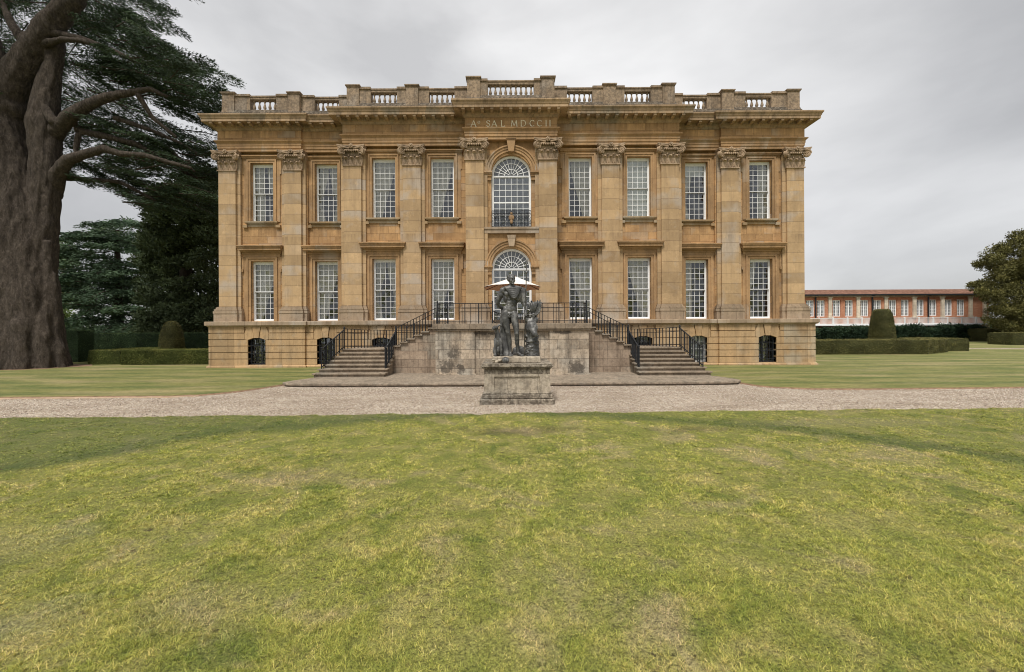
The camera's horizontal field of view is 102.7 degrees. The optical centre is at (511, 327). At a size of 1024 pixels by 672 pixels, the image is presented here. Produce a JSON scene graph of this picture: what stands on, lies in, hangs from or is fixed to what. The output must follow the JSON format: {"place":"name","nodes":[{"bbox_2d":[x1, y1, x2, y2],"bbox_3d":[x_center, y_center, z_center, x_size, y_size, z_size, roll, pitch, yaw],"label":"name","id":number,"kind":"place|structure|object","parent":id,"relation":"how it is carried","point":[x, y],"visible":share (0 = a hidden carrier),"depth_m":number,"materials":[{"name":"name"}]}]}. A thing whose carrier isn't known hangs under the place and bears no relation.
{"place":"outdoors","nodes":[
{"label":"outdoors","id":0,"kind":"place"},
{"bbox_2d":[502,357,508,362],"bbox_3d":[-0.161,0.823,10.360,0.184,0.168,0.176,0,0,0],"label":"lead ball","id":1,"kind":"object","parent":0,"point":[505,359],"visible":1,"depth_m":10.29,"materials":[{"name":"grey metal"}]},
{"bbox_2d":[197,75,823,367],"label":"country house","id":2,"kind":"structure","parent":0,"point":[664,207],"depth_m":19.67,"materials":[{"name":"stone"}]},
{"bbox_2d":[249,338,265,364],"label":"basement window","id":3,"kind":"structure","parent":2,"relation":"in","point":[251,345],"depth_m":19.93,"materials":[{"name":"black metal"}]},
{"bbox_2d":[253,165,272,220],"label":"sash window","id":4,"kind":"structure","parent":2,"relation":"in","point":[259,196],"depth_m":20.53,"materials":[{"name":"white paint"}]},
{"bbox_2d":[254,262,273,320],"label":"sash window","id":5,"kind":"structure","parent":2,"relation":"in","point":[263,271],"depth_m":20.54,"materials":[{"name":"white paint"}]},
{"bbox_2d":[318,338,332,363],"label":"basement window","id":6,"kind":"structure","parent":2,"relation":"in","point":[319,360],"depth_m":20.05,"materials":[{"name":"black metal"}]},
{"bbox_2d":[317,165,336,220],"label":"sash window","id":7,"kind":"structure","parent":2,"relation":"in","point":[322,170],"depth_m":20.65,"materials":[{"name":"white paint"}]},
{"bbox_2d":[317,262,337,320],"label":"sash window","id":8,"kind":"structure","parent":2,"relation":"in","point":[327,272],"depth_m":20.65,"materials":[{"name":"white paint"}]},
{"bbox_2d":[373,159,394,216],"bbox_3d":[-6.156,-6.702,19.924,1.120,2.890,0.249,0,0,0],"label":"sash window","id":9,"kind":"structure","parent":2,"relation":"in","point":[383,169],"depth_m":19.98,"materials":[{"name":"white paint"}]},
{"bbox_2d":[374,259,395,319],"bbox_3d":[-6.130,-1.833,19.924,1.120,2.950,0.249,0,0,0],"label":"sash window","id":10,"kind":"structure","parent":2,"relation":"in","point":[379,264],"depth_m":19.98,"materials":[{"name":"white paint"}]},
{"bbox_2d":[431,159,453,216],"bbox_3d":[-3.346,-6.717,19.925,1.120,2.890,0.250,0,0,0],"label":"sash window","id":11,"kind":"structure","parent":2,"relation":"in","point":[441,169],"depth_m":19.98,"materials":[{"name":"white paint"}]},
{"bbox_2d":[432,259,454,319],"bbox_3d":[-3.320,-1.847,19.925,1.120,2.950,0.250,0,0,0],"label":"sash window","id":12,"kind":"structure","parent":2,"relation":"in","point":[442,269],"depth_m":19.98,"materials":[{"name":"white paint"}]},
{"bbox_2d":[492,156,530,226],"bbox_3d":[-0.034,-6.377,19.370,1.900,3.355,0.280,0,0,0],"label":"arched window","id":13,"kind":"structure","parent":2,"relation":"in","point":[511,179],"depth_m":19.48,"materials":[{"name":"grey glass"}]},
{"bbox_2d":[492,249,531,319],"bbox_3d":[-0.010,-1.967,19.370,1.900,3.455,0.280,0,0,0],"label":"arched door","id":14,"kind":"structure","parent":2,"relation":"in","point":[509,261],"depth_m":19.48,"materials":[{"name":"white paint"}]},
{"bbox_2d":[569,158,590,215],"bbox_3d":[3.274,-6.752,19.925,1.120,2.890,0.249,0,0,0],"label":"sash window","id":15,"kind":"structure","parent":2,"relation":"in","point":[580,172],"depth_m":19.97,"materials":[{"name":"white paint"}]},
{"bbox_2d":[569,258,591,318],"bbox_3d":[3.300,-1.883,19.925,1.120,2.950,0.249,0,0,0],"label":"sash window","id":16,"kind":"structure","parent":2,"relation":"in","point":[581,268],"depth_m":19.99,"materials":[{"name":"white paint"}]},
{"bbox_2d":[627,158,648,215],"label":"sash window","id":17,"kind":"structure","parent":2,"relation":"in","point":[637,168],"depth_m":19.95,"materials":[{"name":"white paint"}]},
{"bbox_2d":[628,258,649,318],"bbox_3d":[6.110,-1.897,19.925,1.120,2.950,0.250,0,0,0],"label":"sash window","id":18,"kind":"structure","parent":2,"relation":"in","point":[639,268],"depth_m":19.98,"materials":[{"name":"white paint"}]},
{"bbox_2d":[638,336,649,344],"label":"basement window","id":19,"kind":"structure","parent":2,"relation":"in","point":[638,336],"depth_m":19.27,"materials":[{"name":"black glass"}]},
{"bbox_2d":[685,163,705,218],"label":"sash window","id":20,"kind":"structure","parent":2,"relation":"in","point":[694,170],"depth_m":20.58,"materials":[{"name":"white paint"}]},
{"bbox_2d":[686,260,705,318],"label":"sash window","id":21,"kind":"structure","parent":2,"relation":"in","point":[689,268],"depth_m":20.57,"materials":[{"name":"white paint"}]},
{"bbox_2d":[690,336,705,361],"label":"basement window","id":22,"kind":"structure","parent":2,"relation":"in","point":[701,340],"depth_m":20.17,"materials":[{"name":"black"}]},
{"bbox_2d":[749,162,769,217],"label":"sash window","id":23,"kind":"structure","parent":2,"relation":"in","point":[763,209],"depth_m":20.52,"materials":[{"name":"white paint"}]},
{"bbox_2d":[750,259,769,318],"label":"sash window","id":24,"kind":"structure","parent":2,"relation":"in","point":[752,261],"depth_m":20.42,"materials":[{"name":"white paint"}]},
{"bbox_2d":[759,335,774,361],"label":"basement window","id":25,"kind":"structure","parent":2,"relation":"in","point":[772,343],"depth_m":19.93,"materials":[{"name":"black metal"}]},
{"bbox_2d":[0,407,1023,671],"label":"front lawn","id":26,"kind":"structure","parent":0,"point":[462,638],"depth_m":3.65,"materials":[{"name":"green plant"}]},
{"bbox_2d":[0,341,1023,396],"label":"back lawn","id":27,"kind":"structure","parent":0,"point":[982,368],"depth_m":15.91,"materials":[{"name":"green plant"}]},
{"bbox_2d":[18,364,92,369],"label":"bare soil","id":28,"kind":"structure","parent":27,"relation":"on","point":[77,365],"depth_m":20.75,"materials":[{"name":"brown soil"}]},
{"bbox_2d":[66,329,94,361],"bbox_3d":[-32.389,1.081,24.050,15.016,1.981,1.160,0,0,0],"label":"tall hedge","id":29,"kind":"object","parent":27,"relation":"on","point":[80,343],"visible":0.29,"depth_m":23.73,"materials":[{"name":"green plant"}]},
{"bbox_2d":[58,215,158,333],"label":"layered cedar","id":30,"kind":"object","parent":27,"relation":"on","point":[113,280],"visible":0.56,"depth_m":41.58,"materials":[{"name":"green plant"}]},
{"bbox_2d":[0,0,246,369],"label":"great cedar","id":31,"kind":"object","parent":27,"relation":"on","point":[38,124],"visible":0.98,"depth_m":20.67,"materials":[{"name":"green plant"}]},
{"bbox_2d":[87,347,162,364],"bbox_3d":[-21.822,1.567,23.548,1.916,0.879,3.499,0,0,0],"label":"hedge","id":32,"kind":"object","parent":27,"relation":"on","point":[112,356],"visible":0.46,"depth_m":21.91,"materials":[{"name":"green plant"}]},
{"bbox_2d":[94,332,209,349],"bbox_3d":[-21.189,1.142,28.602,14.818,1.763,1.867,0,0,0],"label":"tall hedge","id":33,"kind":"object","parent":27,"relation":"on","point":[107,340],"visible":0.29,"depth_m":27.80,"materials":[{"name":"green plant"}]},
{"bbox_2d":[120,348,209,364],"bbox_3d":[-17.661,1.532,22.050,6.114,0.907,1.130,0,0,0],"label":"hedge","id":34,"kind":"object","parent":27,"relation":"on","point":[166,356],"visible":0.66,"depth_m":21.60,"materials":[{"name":"green plant"}]},
{"bbox_2d":[158,321,185,348],"bbox_3d":[-20.922,0.762,25.200,1.383,2.453,1.373,0,0,0],"label":"clipped topiary","id":35,"kind":"object","parent":27,"relation":"on","point":[171,336],"visible":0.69,"depth_m":24.84,"materials":[{"name":"green plant"}]},
{"bbox_2d":[126,160,218,332],"bbox_3d":[-27.146,-5.999,33.934,11.766,16.108,8.413,0,0,0],"label":"dark conifer","id":36,"kind":"object","parent":27,"relation":"on","point":[172,255],"visible":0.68,"depth_m":31.75,"materials":[{"name":"green plant"}]},
{"bbox_2d":[814,327,821,338],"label":"hedge","id":37,"kind":"object","parent":27,"relation":"on","point":[818,333],"visible":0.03,"depth_m":48.99,"materials":[{"name":"green plant"}]},
{"bbox_2d":[818,324,868,338],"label":"hedge","id":38,"kind":"object","parent":27,"relation":"on","point":[848,332],"visible":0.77,"depth_m":48.92,"materials":[{"name":"green plant"}]},
{"bbox_2d":[866,309,896,338],"bbox_3d":[30.262,0.073,33.495,2.175,3.287,2.128,0,0,0],"label":"clipped topiary","id":39,"kind":"object","parent":27,"relation":"on","point":[881,324],"visible":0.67,"depth_m":32.99,"materials":[{"name":"green plant"}]},
{"bbox_2d":[814,338,948,354],"bbox_3d":[22.780,1.247,27.567,15.430,1.072,3.306,0,0,-6],"label":"hedge","id":40,"kind":"object","parent":27,"relation":"on","point":[826,346],"visible":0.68,"depth_m":26.56,"materials":[{"name":"green plant"}]},
{"bbox_2d":[895,322,951,338],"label":"hedge","id":41,"kind":"object","parent":27,"relation":"on","point":[912,330],"visible":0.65,"depth_m":48.95,"materials":[{"name":"green plant"}]},
{"bbox_2d":[898,337,968,350],"bbox_3d":[31.974,1.206,31.201,1.881,1.032,3.809,0,0,0],"label":"hedge","id":42,"kind":"object","parent":27,"relation":"on","point":[958,344],"visible":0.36,"depth_m":29.40,"materials":[{"name":"green plant"}]},
{"bbox_2d":[944,322,988,340],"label":"hedge","id":43,"kind":"object","parent":27,"relation":"on","point":[958,330],"visible":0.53,"depth_m":48.94,"materials":[{"name":"green plant"}]},
{"bbox_2d":[967,328,1000,340],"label":"tall hedge","id":44,"kind":"object","parent":27,"relation":"on","point":[980,334],"visible":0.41,"depth_m":47.75,"materials":[{"name":"green plant"}]},
{"bbox_2d":[965,228,1023,331],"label":"spreading yew","id":45,"kind":"object","parent":27,"relation":"on","point":[1006,275],"visible":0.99,"depth_m":42.88,"materials":[{"name":"green plant"}]},
{"bbox_2d":[987,332,1023,344],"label":"tall hedge","id":46,"kind":"object","parent":27,"relation":"on","point":[1007,338],"visible":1,"depth_m":38.55,"materials":[{"name":"green plant"}]},
{"bbox_2d":[0,383,1023,417],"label":"gravel path","id":47,"kind":"structure","parent":0,"point":[622,391],"depth_m":10.47,"materials":[{"name":"beige gravel"}]},
{"bbox_2d":[0,395,198,398],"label":"edging board","id":48,"kind":"object","parent":47,"relation":"on","point":[98,397],"visible":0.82,"depth_m":11.36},
{"bbox_2d":[0,382,1023,397],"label":"turf edge","id":49,"kind":"object","parent":47,"relation":"on","point":[740,383],"visible":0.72,"depth_m":12.19,"materials":[{"name":"plant"}]},
{"bbox_2d":[480,359,554,404],"bbox_3d":[0.128,1.424,11.000,1.860,1.050,1.800,0,0,0],"label":"stone pedestal","id":50,"kind":"object","parent":47,"relation":"on","point":[516,383],"visible":0.98,"depth_m":10.22,"materials":[{"name":"beige stone"}]},
{"bbox_2d":[492,258,541,362],"bbox_3d":[0.130,-0.448,10.925,1.321,2.760,0.850,0,0,0],"label":"hunter statue","id":51,"kind":"object","parent":50,"relation":"on","point":[512,294],"visible":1,"depth_m":10.80,"materials":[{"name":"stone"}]},
{"bbox_2d":[283,372,740,386],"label":"paving","id":52,"kind":"structure","parent":0,"point":[591,379],"depth_m":13.74,"materials":[{"name":"stone"}]},
{"bbox_2d":[312,300,712,377],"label":"garden staircase","id":53,"kind":"structure","parent":52,"relation":"on","point":[572,348],"depth_m":15.69,"materials":[{"name":"stone"}]},
{"bbox_2d":[484,276,539,290],"bbox_3d":[0.014,-1.176,17.201,2.311,2.028,2.267,0,0,0],"label":"parasol","id":54,"kind":"object","parent":53,"relation":"on","point":[497,286],"visible":0.64,"depth_m":17.26,"materials":[{"name":"fabric"}]},
{"bbox_2d":[0,0,1023,324],"label":"sky","id":55,"kind":"structure","parent":0,"point":[914,168],"materials":[{"name":"grey"}]},
{"bbox_2d":[805,289,989,334],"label":"brick wing","id":56,"kind":"structure","parent":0,"point":[925,307],"depth_m":51.50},
{"bbox_2d":[806,300,813,316],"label":"window","id":57,"kind":"structure","parent":56,"relation":"in","point":[810,303],"depth_m":51.68,"materials":[{"name":"white paint"}]},
{"bbox_2d":[817,300,823,316],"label":"window","id":58,"kind":"structure","parent":56,"relation":"in","point":[820,303],"depth_m":51.67,"materials":[{"name":"white paint"}]},
{"bbox_2d":[833,300,839,315],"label":"window","id":59,"kind":"structure","parent":56,"relation":"in","point":[836,303],"depth_m":51.65,"materials":[{"name":"white paint"}]},
{"bbox_2d":[845,300,852,315],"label":"window","id":60,"kind":"structure","parent":56,"relation":"in","point":[848,303],"depth_m":51.68,"materials":[{"name":"white paint"}]},
{"bbox_2d":[860,300,867,315],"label":"window","id":61,"kind":"structure","parent":56,"relation":"in","point":[863,303],"depth_m":51.64,"materials":[{"name":"white paint"}]},
{"bbox_2d":[873,300,880,309],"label":"window","id":62,"kind":"structure","parent":56,"relation":"in","point":[876,303],"depth_m":51.64,"materials":[{"name":"white paint"}]},
{"bbox_2d":[889,300,895,315],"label":"window","id":63,"kind":"structure","parent":56,"relation":"in","point":[892,303],"depth_m":51.64,"materials":[{"name":"white paint"}]},
{"bbox_2d":[901,300,907,315],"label":"window","id":64,"kind":"structure","parent":56,"relation":"in","point":[904,303],"depth_m":51.67,"materials":[{"name":"white paint"}]},
{"bbox_2d":[917,300,922,315],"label":"window","id":65,"kind":"structure","parent":56,"relation":"in","point":[919,302],"depth_m":51.65,"materials":[{"name":"white paint"}]},
{"bbox_2d":[929,300,935,315],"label":"window","id":66,"kind":"structure","parent":56,"relation":"in","point":[932,303],"depth_m":51.64,"materials":[{"name":"white paint"}]},
{"bbox_2d":[945,299,950,315],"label":"window","id":67,"kind":"structure","parent":56,"relation":"in","point":[947,302],"depth_m":51.65,"materials":[{"name":"white paint"}]},
{"bbox_2d":[957,299,963,315],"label":"window","id":68,"kind":"structure","parent":56,"relation":"in","point":[960,302],"depth_m":51.64,"materials":[{"name":"white paint"}]},
{"bbox_2d":[969,348,1023,348],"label":"garden path","id":69,"kind":"structure","parent":0,"point":[996,348],"depth_m":32.37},
{"label":"ground","id":70,"kind":"structure","parent":0,"visible":0},
{"bbox_2d":[58,241,79,326],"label":"bright tree","id":71,"kind":"object","parent":70,"relation":"on","point":[68,313],"visible":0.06,"depth_m":65.47,"materials":[{"name":"green plant"}]}
]}

